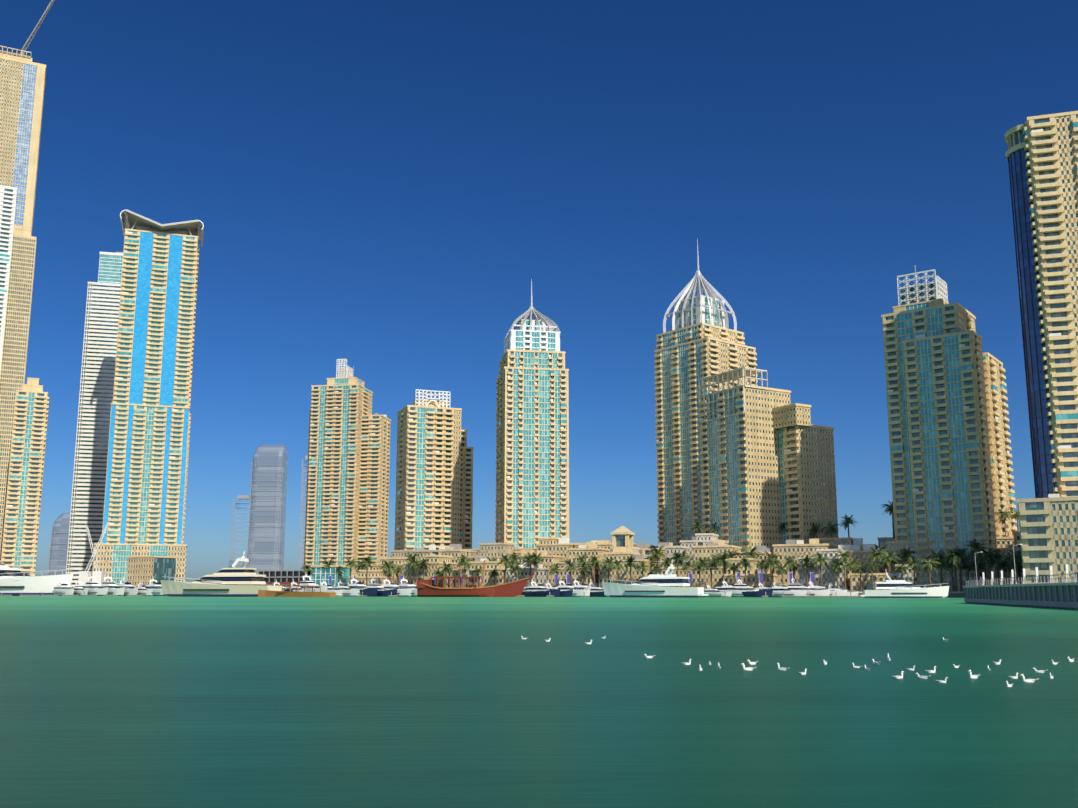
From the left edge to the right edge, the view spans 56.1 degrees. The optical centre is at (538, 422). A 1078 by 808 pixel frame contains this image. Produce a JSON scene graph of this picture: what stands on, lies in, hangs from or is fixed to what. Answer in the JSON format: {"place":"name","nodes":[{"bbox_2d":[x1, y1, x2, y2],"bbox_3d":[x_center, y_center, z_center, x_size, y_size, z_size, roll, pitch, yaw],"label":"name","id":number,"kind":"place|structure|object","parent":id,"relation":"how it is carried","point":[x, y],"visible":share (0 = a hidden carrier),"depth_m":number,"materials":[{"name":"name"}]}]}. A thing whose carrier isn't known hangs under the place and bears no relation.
{"place":"outdoors","nodes":[
{"label":"outdoors","id":0,"kind":"place"},
{"bbox_2d":[47,445,307,575],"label":"distant skyscrapers","id":1,"kind":"structure","parent":0,"point":[267,516],"depth_m":1496.99,"materials":[{"name":"glass"}]},
{"bbox_2d":[0,596,1077,807],"bbox_3d":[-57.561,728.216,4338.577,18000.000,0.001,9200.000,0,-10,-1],"label":"marina water","id":2,"kind":"structure","parent":0,"point":[268,702],"depth_m":19.83,"materials":[{"name":"liquid"}]},
{"bbox_2d":[0,561,72,595],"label":"white yacht","id":3,"kind":"object","parent":2,"relation":"on","point":[15,581],"visible":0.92,"depth_m":577.25,"materials":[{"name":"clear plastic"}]},
{"bbox_2d":[78,522,109,584],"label":"dockside cranes","id":4,"kind":"object","parent":2,"relation":"on","point":[98,575],"visible":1,"depth_m":690.19,"materials":[{"name":"white metal"}]},
{"bbox_2d":[161,551,281,596],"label":"yacht","id":5,"kind":"object","parent":2,"relation":"on","point":[220,583],"visible":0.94,"depth_m":483.71,"materials":[{"name":"beige plastic"}]},
{"bbox_2d":[258,586,335,596],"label":"wooden launch","id":6,"kind":"object","parent":2,"relation":"on","point":[269,593],"visible":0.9,"depth_m":442.69,"materials":[{"name":"brown wood"}]},
{"bbox_2d":[0,592,863,597],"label":"floating pontoons","id":7,"kind":"object","parent":2,"relation":"on","point":[391,595],"visible":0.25,"depth_m":475.76,"materials":[{"name":"grey concrete"}]},
{"bbox_2d":[52,575,858,596],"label":"moored boats","id":8,"kind":"object","parent":2,"relation":"on","point":[407,589],"visible":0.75,"depth_m":479.65,"materials":[{"name":"white plastic"}]},
{"bbox_2d":[416,560,534,596],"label":"dhow","id":9,"kind":"object","parent":2,"relation":"on","point":[427,588],"visible":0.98,"depth_m":446.23,"materials":[{"name":"red wood"}]},
{"bbox_2d":[602,559,708,597],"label":"yacht","id":10,"kind":"object","parent":2,"relation":"on","point":[653,584],"visible":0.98,"depth_m":401.63,"materials":[{"name":"white plastic"}]},
{"bbox_2d":[740,663,756,670],"bbox_3d":[5.848,6.819,28.204,0.472,0.235,0.123,0,-10,-3],"label":"gull","id":11,"kind":"object","parent":2,"relation":"on","point":[748,668],"visible":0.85,"depth_m":28.17,"materials":[{"name":"white"}]},
{"bbox_2d":[860,572,948,597],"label":"yacht","id":12,"kind":"object","parent":2,"relation":"on","point":[902,588],"visible":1,"depth_m":372.88,"materials":[{"name":"white plastic"}]},
{"bbox_2d":[968,670,980,678],"bbox_3d":[11.016,6.374,25.591,0.446,0.249,0.122,5,-11,-29],"label":"gull","id":13,"kind":"object","parent":2,"relation":"on","point":[972,676],"visible":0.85,"depth_m":25.51,"materials":[{"name":"white"}]},
{"bbox_2d":[1019,674,1038,682],"bbox_3d":[11.844,6.187,24.426,0.472,0.235,0.123,0,-10,1],"label":"gull","id":14,"kind":"object","parent":2,"relation":"on","point":[1028,680],"visible":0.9,"depth_m":24.39,"materials":[{"name":"white"}]},
{"bbox_2d":[0,0,1077,581],"label":"sky","id":15,"kind":"structure","parent":0,"point":[383,187],"materials":[{"name":"blue"}]},
{"bbox_2d":[963,564,1077,608],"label":"quay promenade","id":16,"kind":"structure","parent":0,"point":[1051,594],"depth_m":152.77,"materials":[{"name":"grey concrete"}]},
{"bbox_2d":[975,532,1077,585],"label":"street lamps","id":17,"kind":"object","parent":16,"relation":"on","point":[1014,561],"visible":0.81,"depth_m":166.47,"materials":[{"name":"grey metal"}]},
{"label":"land","id":18,"kind":"structure","parent":0,"visible":0},
{"bbox_2d":[0,185,16,372],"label":"white tower","id":19,"kind":"structure","parent":18,"relation":"on","point":[8,195],"depth_m":737.78,"materials":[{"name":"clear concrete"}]},
{"bbox_2d":[0,225,36,562],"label":"cream tower","id":20,"kind":"structure","parent":18,"relation":"on","point":[17,324],"depth_m":794.68,"materials":[{"name":"beige concrete"}]},
{"bbox_2d":[1,377,48,576],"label":"stepped tower","id":21,"kind":"structure","parent":18,"relation":"on","point":[25,483],"depth_m":727.20,"materials":[{"name":"beige concrete"}]},
{"bbox_2d":[0,0,54,229],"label":"skyscraper","id":22,"kind":"structure","parent":18,"relation":"on","point":[22,82],"depth_m":883.94,"materials":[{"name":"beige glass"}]},
{"bbox_2d":[66,252,122,588],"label":"skyscraper","id":23,"kind":"structure","parent":18,"relation":"on","point":[96,386],"depth_m":933.16,"materials":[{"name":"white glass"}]},
{"bbox_2d":[92,210,203,584],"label":"skyscraper","id":24,"kind":"structure","parent":18,"relation":"on","point":[147,470],"depth_m":813.12,"materials":[{"name":"beige glass"}]},
{"bbox_2d":[300,563,313,580],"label":"palm tree","id":25,"kind":"object","parent":18,"relation":"on","point":[306,566],"visible":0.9,"depth_m":539.72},
{"bbox_2d":[322,559,334,567],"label":"palm tree","id":26,"kind":"object","parent":18,"relation":"on","point":[328,564],"visible":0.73,"depth_m":538.63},
{"bbox_2d":[303,359,390,576],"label":"apartment tower","id":27,"kind":"structure","parent":18,"relation":"on","point":[347,492],"depth_m":866.16,"materials":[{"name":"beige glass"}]},
{"bbox_2d":[342,557,357,583],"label":"palm tree","id":28,"kind":"object","parent":18,"relation":"on","point":[351,563],"visible":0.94,"depth_m":531.12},
{"bbox_2d":[355,559,369,570],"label":"palm tree","id":29,"kind":"object","parent":18,"relation":"on","point":[360,567],"visible":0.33,"depth_m":549.40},
{"bbox_2d":[359,556,376,585],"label":"palm tree","id":30,"kind":"object","parent":18,"relation":"on","point":[366,561],"visible":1,"depth_m":527.91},
{"bbox_2d":[378,560,394,583],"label":"palm tree","id":31,"kind":"object","parent":18,"relation":"on","point":[387,564],"visible":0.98,"depth_m":528.38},
{"bbox_2d":[382,561,396,583],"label":"palm tree","id":32,"kind":"object","parent":18,"relation":"on","point":[391,566],"visible":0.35,"depth_m":548.35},
{"bbox_2d":[390,566,403,584],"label":"palm tree","id":33,"kind":"object","parent":18,"relation":"on","point":[399,569],"visible":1,"depth_m":519.60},
{"bbox_2d":[406,556,420,582],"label":"palm tree","id":34,"kind":"object","parent":18,"relation":"on","point":[414,560],"visible":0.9,"depth_m":522.87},
{"bbox_2d":[417,558,432,579],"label":"palm tree","id":35,"kind":"object","parent":18,"relation":"on","point":[422,565],"visible":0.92,"depth_m":520.19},
{"bbox_2d":[394,389,473,549],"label":"apartment tower","id":36,"kind":"structure","parent":18,"relation":"on","point":[434,485],"depth_m":689.57,"materials":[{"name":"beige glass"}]},
{"bbox_2d":[436,562,455,586],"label":"palm tree","id":37,"kind":"object","parent":18,"relation":"on","point":[445,569],"visible":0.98,"depth_m":513.09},
{"bbox_2d":[454,554,472,568],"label":"palm tree","id":38,"kind":"object","parent":18,"relation":"on","point":[462,556],"visible":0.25,"depth_m":531.83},
{"bbox_2d":[457,557,471,587],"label":"palm tree","id":39,"kind":"object","parent":18,"relation":"on","point":[464,562],"visible":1,"depth_m":511.49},
{"bbox_2d":[472,566,484,586],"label":"palm tree","id":40,"kind":"object","parent":18,"relation":"on","point":[477,571],"visible":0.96,"depth_m":508.65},
{"bbox_2d":[488,568,499,584],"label":"palm tree","id":41,"kind":"object","parent":18,"relation":"on","point":[494,572],"visible":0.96,"depth_m":504.97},
{"bbox_2d":[498,554,516,582],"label":"palm tree","id":42,"kind":"object","parent":18,"relation":"on","point":[505,558],"visible":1,"depth_m":496.24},
{"bbox_2d":[508,552,521,567],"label":"palm tree","id":43,"kind":"object","parent":18,"relation":"on","point":[515,558],"visible":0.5,"depth_m":522.26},
{"bbox_2d":[509,564,522,580],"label":"palm tree","id":44,"kind":"object","parent":18,"relation":"on","point":[516,568],"visible":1,"depth_m":497.94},
{"bbox_2d":[520,555,540,585],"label":"palm tree","id":45,"kind":"object","parent":18,"relation":"on","point":[528,563],"visible":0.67,"depth_m":497.94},
{"bbox_2d":[495,279,568,547],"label":"skyscraper","id":46,"kind":"structure","parent":18,"relation":"on","point":[532,456],"depth_m":628.54,"materials":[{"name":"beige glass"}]},
{"bbox_2d":[529,552,545,583],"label":"palm tree","id":47,"kind":"object","parent":18,"relation":"on","point":[535,559],"visible":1,"depth_m":490.83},
{"bbox_2d":[548,565,561,585],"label":"palm tree","id":48,"kind":"object","parent":18,"relation":"on","point":[553,569],"visible":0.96,"depth_m":488.09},
{"bbox_2d":[563,559,577,583],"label":"palm tree","id":49,"kind":"object","parent":18,"relation":"on","point":[570,567],"visible":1,"depth_m":485.08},
{"bbox_2d":[329,572,813,583],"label":"banners","id":50,"kind":"object","parent":18,"relation":"on","point":[690,576],"visible":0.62,"depth_m":458.93,"materials":[{"name":"blue fabric"}]},
{"bbox_2d":[127,526,1022,596],"bbox_3d":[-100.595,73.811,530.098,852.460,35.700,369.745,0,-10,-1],"label":"low-rise buildings","id":51,"kind":"structure","parent":18,"relation":"on","point":[618,546],"depth_m":499.09,"materials":[{"name":"beige stone"}]},
{"bbox_2d":[690,521,705,532],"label":"palm tree","id":52,"kind":"object","parent":51,"relation":"on","point":[699,526],"visible":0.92,"depth_m":544.23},
{"bbox_2d":[809,523,821,538],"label":"palm tree","id":53,"kind":"object","parent":51,"relation":"on","point":[815,528],"visible":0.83,"depth_m":520.68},
{"bbox_2d":[821,520,839,537],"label":"palm tree","id":54,"kind":"object","parent":51,"relation":"on","point":[832,529],"visible":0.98,"depth_m":521.83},
{"bbox_2d":[840,514,857,536],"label":"palm tree","id":55,"kind":"object","parent":51,"relation":"on","point":[848,520],"visible":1,"depth_m":518.89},
{"bbox_2d":[880,501,894,538],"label":"palm tree","id":56,"kind":"object","parent":51,"relation":"on","point":[890,509],"visible":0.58,"depth_m":487.60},
{"bbox_2d":[998,509,1012,536],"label":"palm tree","id":57,"kind":"object","parent":51,"relation":"on","point":[1004,514],"visible":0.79,"depth_m":467.62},
{"bbox_2d":[1008,510,1018,530],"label":"palm tree","id":58,"kind":"object","parent":51,"relation":"on","point":[1015,516],"visible":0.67,"depth_m":466.64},
{"bbox_2d":[571,553,588,564],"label":"palm tree","id":59,"kind":"object","parent":18,"relation":"on","point":[582,558],"visible":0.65,"depth_m":508.65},
{"bbox_2d":[574,561,592,583],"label":"palm tree","id":60,"kind":"object","parent":18,"relation":"on","point":[585,568],"visible":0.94,"depth_m":483.94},
{"bbox_2d":[586,556,601,585],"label":"palm tree","id":61,"kind":"object","parent":18,"relation":"on","point":[594,561],"visible":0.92,"depth_m":485.95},
{"bbox_2d":[601,557,615,582],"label":"palm tree","id":62,"kind":"object","parent":18,"relation":"on","point":[608,564],"visible":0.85,"depth_m":483.14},
{"bbox_2d":[611,558,624,582],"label":"palm tree","id":63,"kind":"object","parent":18,"relation":"on","point":[618,566],"visible":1,"depth_m":474.67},
{"bbox_2d":[623,555,637,583],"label":"palm tree","id":64,"kind":"object","parent":18,"relation":"on","point":[630,559],"visible":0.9,"depth_m":475.92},
{"bbox_2d":[635,562,649,577],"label":"palm tree","id":65,"kind":"object","parent":18,"relation":"on","point":[643,568],"visible":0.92,"depth_m":473.77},
{"bbox_2d":[650,563,663,573],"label":"palm tree","id":66,"kind":"object","parent":18,"relation":"on","point":[656,569],"visible":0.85,"depth_m":471.43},
{"bbox_2d":[647,545,668,565],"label":"palm tree","id":67,"kind":"object","parent":18,"relation":"on","point":[656,555],"visible":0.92,"depth_m":489.90,"materials":[{"name":"plant"}]},
{"bbox_2d":[659,557,674,569],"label":"palm tree","id":68,"kind":"object","parent":18,"relation":"on","point":[665,563],"visible":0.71,"depth_m":467.68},
{"bbox_2d":[668,552,687,586],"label":"palm tree","id":69,"kind":"object","parent":18,"relation":"on","point":[677,556],"visible":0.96,"depth_m":466.21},
{"bbox_2d":[671,550,690,566],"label":"palm tree","id":70,"kind":"object","parent":18,"relation":"on","point":[684,555],"visible":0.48,"depth_m":486.49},
{"bbox_2d":[681,560,694,586],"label":"palm tree","id":71,"kind":"object","parent":18,"relation":"on","point":[687,565],"visible":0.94,"depth_m":467.11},
{"bbox_2d":[691,562,705,586],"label":"palm tree","id":72,"kind":"object","parent":18,"relation":"on","point":[700,568],"visible":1,"depth_m":464.25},
{"bbox_2d":[654,239,757,545],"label":"skyscraper","id":73,"kind":"structure","parent":18,"relation":"on","point":[701,339],"depth_m":624.44,"materials":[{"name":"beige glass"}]},
{"bbox_2d":[701,557,718,588],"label":"palm tree","id":74,"kind":"object","parent":18,"relation":"on","point":[710,564],"visible":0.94,"depth_m":461.98,"materials":[{"name":"plant"}]},
{"bbox_2d":[714,552,732,591],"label":"palm tree","id":75,"kind":"object","parent":18,"relation":"on","point":[723,558],"visible":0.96,"depth_m":456.83,"materials":[{"name":"plant"}]},
{"bbox_2d":[721,549,740,565],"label":"palm tree","id":76,"kind":"object","parent":18,"relation":"on","point":[731,555],"visible":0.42,"depth_m":480.27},
{"bbox_2d":[727,562,742,583],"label":"palm tree","id":77,"kind":"object","parent":18,"relation":"on","point":[734,569],"visible":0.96,"depth_m":457.50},
{"bbox_2d":[736,557,750,583],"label":"palm tree","id":78,"kind":"object","parent":18,"relation":"on","point":[744,561],"visible":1,"depth_m":453.18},
{"bbox_2d":[739,545,762,561],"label":"palm tree","id":79,"kind":"object","parent":18,"relation":"on","point":[750,550],"visible":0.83,"depth_m":473.04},
{"bbox_2d":[754,559,767,584],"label":"palm tree","id":80,"kind":"object","parent":18,"relation":"on","point":[762,561],"visible":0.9,"depth_m":453.43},
{"bbox_2d":[699,367,837,551],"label":"apartment tower","id":81,"kind":"structure","parent":18,"relation":"on","point":[767,459],"depth_m":532.62,"materials":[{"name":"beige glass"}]},
{"bbox_2d":[762,556,781,585],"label":"palm tree","id":82,"kind":"object","parent":18,"relation":"on","point":[771,562],"visible":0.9,"depth_m":452.31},
{"bbox_2d":[764,551,782,573],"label":"palm tree","id":83,"kind":"object","parent":18,"relation":"on","point":[773,556],"visible":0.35,"depth_m":470.88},
{"bbox_2d":[774,565,788,583],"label":"palm tree","id":84,"kind":"object","parent":18,"relation":"on","point":[782,570],"visible":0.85,"depth_m":448.81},
{"bbox_2d":[779,555,796,583],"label":"palm tree","id":85,"kind":"object","parent":18,"relation":"on","point":[790,562],"visible":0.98,"depth_m":450.71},
{"bbox_2d":[786,561,798,583],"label":"palm tree","id":86,"kind":"object","parent":18,"relation":"on","point":[794,569],"visible":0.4,"depth_m":468.62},
{"bbox_2d":[798,554,814,586],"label":"palm tree","id":87,"kind":"object","parent":18,"relation":"on","point":[806,561],"visible":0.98,"depth_m":447.62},
{"bbox_2d":[811,552,831,586],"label":"palm tree","id":88,"kind":"object","parent":18,"relation":"on","point":[820,558],"visible":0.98,"depth_m":444.27,"materials":[{"name":"plant"}]},
{"bbox_2d":[828,560,844,586],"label":"palm tree","id":89,"kind":"object","parent":18,"relation":"on","point":[836,567],"visible":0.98,"depth_m":442.50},
{"bbox_2d":[832,548,852,589],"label":"palm tree","id":90,"kind":"object","parent":18,"relation":"on","point":[844,558],"visible":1,"depth_m":440.57,"materials":[{"name":"plant"}]},
{"bbox_2d":[846,559,861,572],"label":"palm tree","id":91,"kind":"object","parent":18,"relation":"on","point":[851,564],"visible":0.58,"depth_m":453.44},
{"bbox_2d":[852,564,865,591],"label":"palm tree","id":92,"kind":"object","parent":18,"relation":"on","point":[860,569],"visible":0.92,"depth_m":436.55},
{"bbox_2d":[863,560,880,589],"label":"palm tree","id":93,"kind":"object","parent":18,"relation":"on","point":[871,567],"visible":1,"depth_m":432.57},
{"bbox_2d":[865,546,886,572],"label":"palm tree","id":94,"kind":"object","parent":18,"relation":"on","point":[875,554],"visible":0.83,"depth_m":449.38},
{"bbox_2d":[877,550,899,589],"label":"palm tree","id":95,"kind":"object","parent":18,"relation":"on","point":[887,558],"visible":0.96,"depth_m":433.15,"materials":[{"name":"plant"}]},
{"bbox_2d":[894,563,909,578],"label":"palm tree","id":96,"kind":"object","parent":18,"relation":"on","point":[901,568],"visible":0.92,"depth_m":431.60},
{"bbox_2d":[896,547,916,562],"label":"palm tree","id":97,"kind":"object","parent":18,"relation":"on","point":[904,553],"visible":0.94,"depth_m":449.33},
{"bbox_2d":[905,556,922,584],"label":"palm tree","id":98,"kind":"object","parent":18,"relation":"on","point":[913,564],"visible":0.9,"depth_m":430.33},
{"bbox_2d":[918,558,939,586],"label":"palm tree","id":99,"kind":"object","parent":18,"relation":"on","point":[928,565],"visible":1,"depth_m":423.23,"materials":[{"name":"plant"}]},
{"bbox_2d":[924,549,944,560],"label":"palm tree","id":100,"kind":"object","parent":18,"relation":"on","point":[938,553],"visible":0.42,"depth_m":443.33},
{"bbox_2d":[931,553,947,585],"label":"palm tree","id":101,"kind":"object","parent":18,"relation":"on","point":[940,557],"visible":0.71,"depth_m":425.87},
{"bbox_2d":[881,265,1016,584],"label":"skyscraper","id":102,"kind":"structure","parent":18,"relation":"on","point":[949,442],"depth_m":461.03,"materials":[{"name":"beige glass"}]},
{"bbox_2d":[941,556,958,591],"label":"palm tree","id":103,"kind":"object","parent":18,"relation":"on","point":[949,567],"visible":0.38,"depth_m":421.67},
{"bbox_2d":[942,550,969,591],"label":"palm tree","id":104,"kind":"object","parent":18,"relation":"on","point":[955,560],"visible":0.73,"depth_m":418.84,"materials":[{"name":"plant"}]},
{"bbox_2d":[950,546,970,591],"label":"palm tree","id":105,"kind":"object","parent":18,"relation":"on","point":[957,551],"visible":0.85,"depth_m":418.71,"materials":[{"name":"plant"}]},
{"bbox_2d":[961,561,974,585],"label":"palm tree","id":106,"kind":"object","parent":18,"relation":"on","point":[968,567],"visible":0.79,"depth_m":420.13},
{"bbox_2d":[964,539,988,584],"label":"palm tree","id":107,"kind":"object","parent":18,"relation":"on","point":[975,546],"visible":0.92,"depth_m":415.44,"materials":[{"name":"plant"}]},
{"bbox_2d":[970,559,987,571],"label":"palm tree","id":108,"kind":"object","parent":18,"relation":"on","point":[981,563],"visible":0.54,"depth_m":417.67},
{"bbox_2d":[978,548,998,584],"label":"palm tree","id":109,"kind":"object","parent":18,"relation":"on","point":[990,556],"visible":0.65,"depth_m":414.66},
{"bbox_2d":[988,551,1007,584],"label":"palm tree","id":110,"kind":"object","parent":18,"relation":"on","point":[996,555],"visible":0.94,"depth_m":412.76,"materials":[{"name":"plant"}]},
{"bbox_2d":[996,558,1011,584],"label":"palm tree","id":111,"kind":"object","parent":18,"relation":"on","point":[1000,565],"visible":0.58,"depth_m":414.84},
{"bbox_2d":[1005,549,1021,583],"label":"palm tree","id":112,"kind":"object","parent":18,"relation":"on","point":[1017,556],"visible":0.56,"depth_m":408.40,"materials":[{"name":"plant"}]},
{"bbox_2d":[1012,562,1022,583],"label":"palm tree","id":113,"kind":"object","parent":18,"relation":"on","point":[1020,566],"visible":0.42,"depth_m":411.81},
{"bbox_2d":[1005,111,1077,583],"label":"skyscraper","id":114,"kind":"structure","parent":18,"relation":"on","point":[1042,155],"depth_m":392.85,"materials":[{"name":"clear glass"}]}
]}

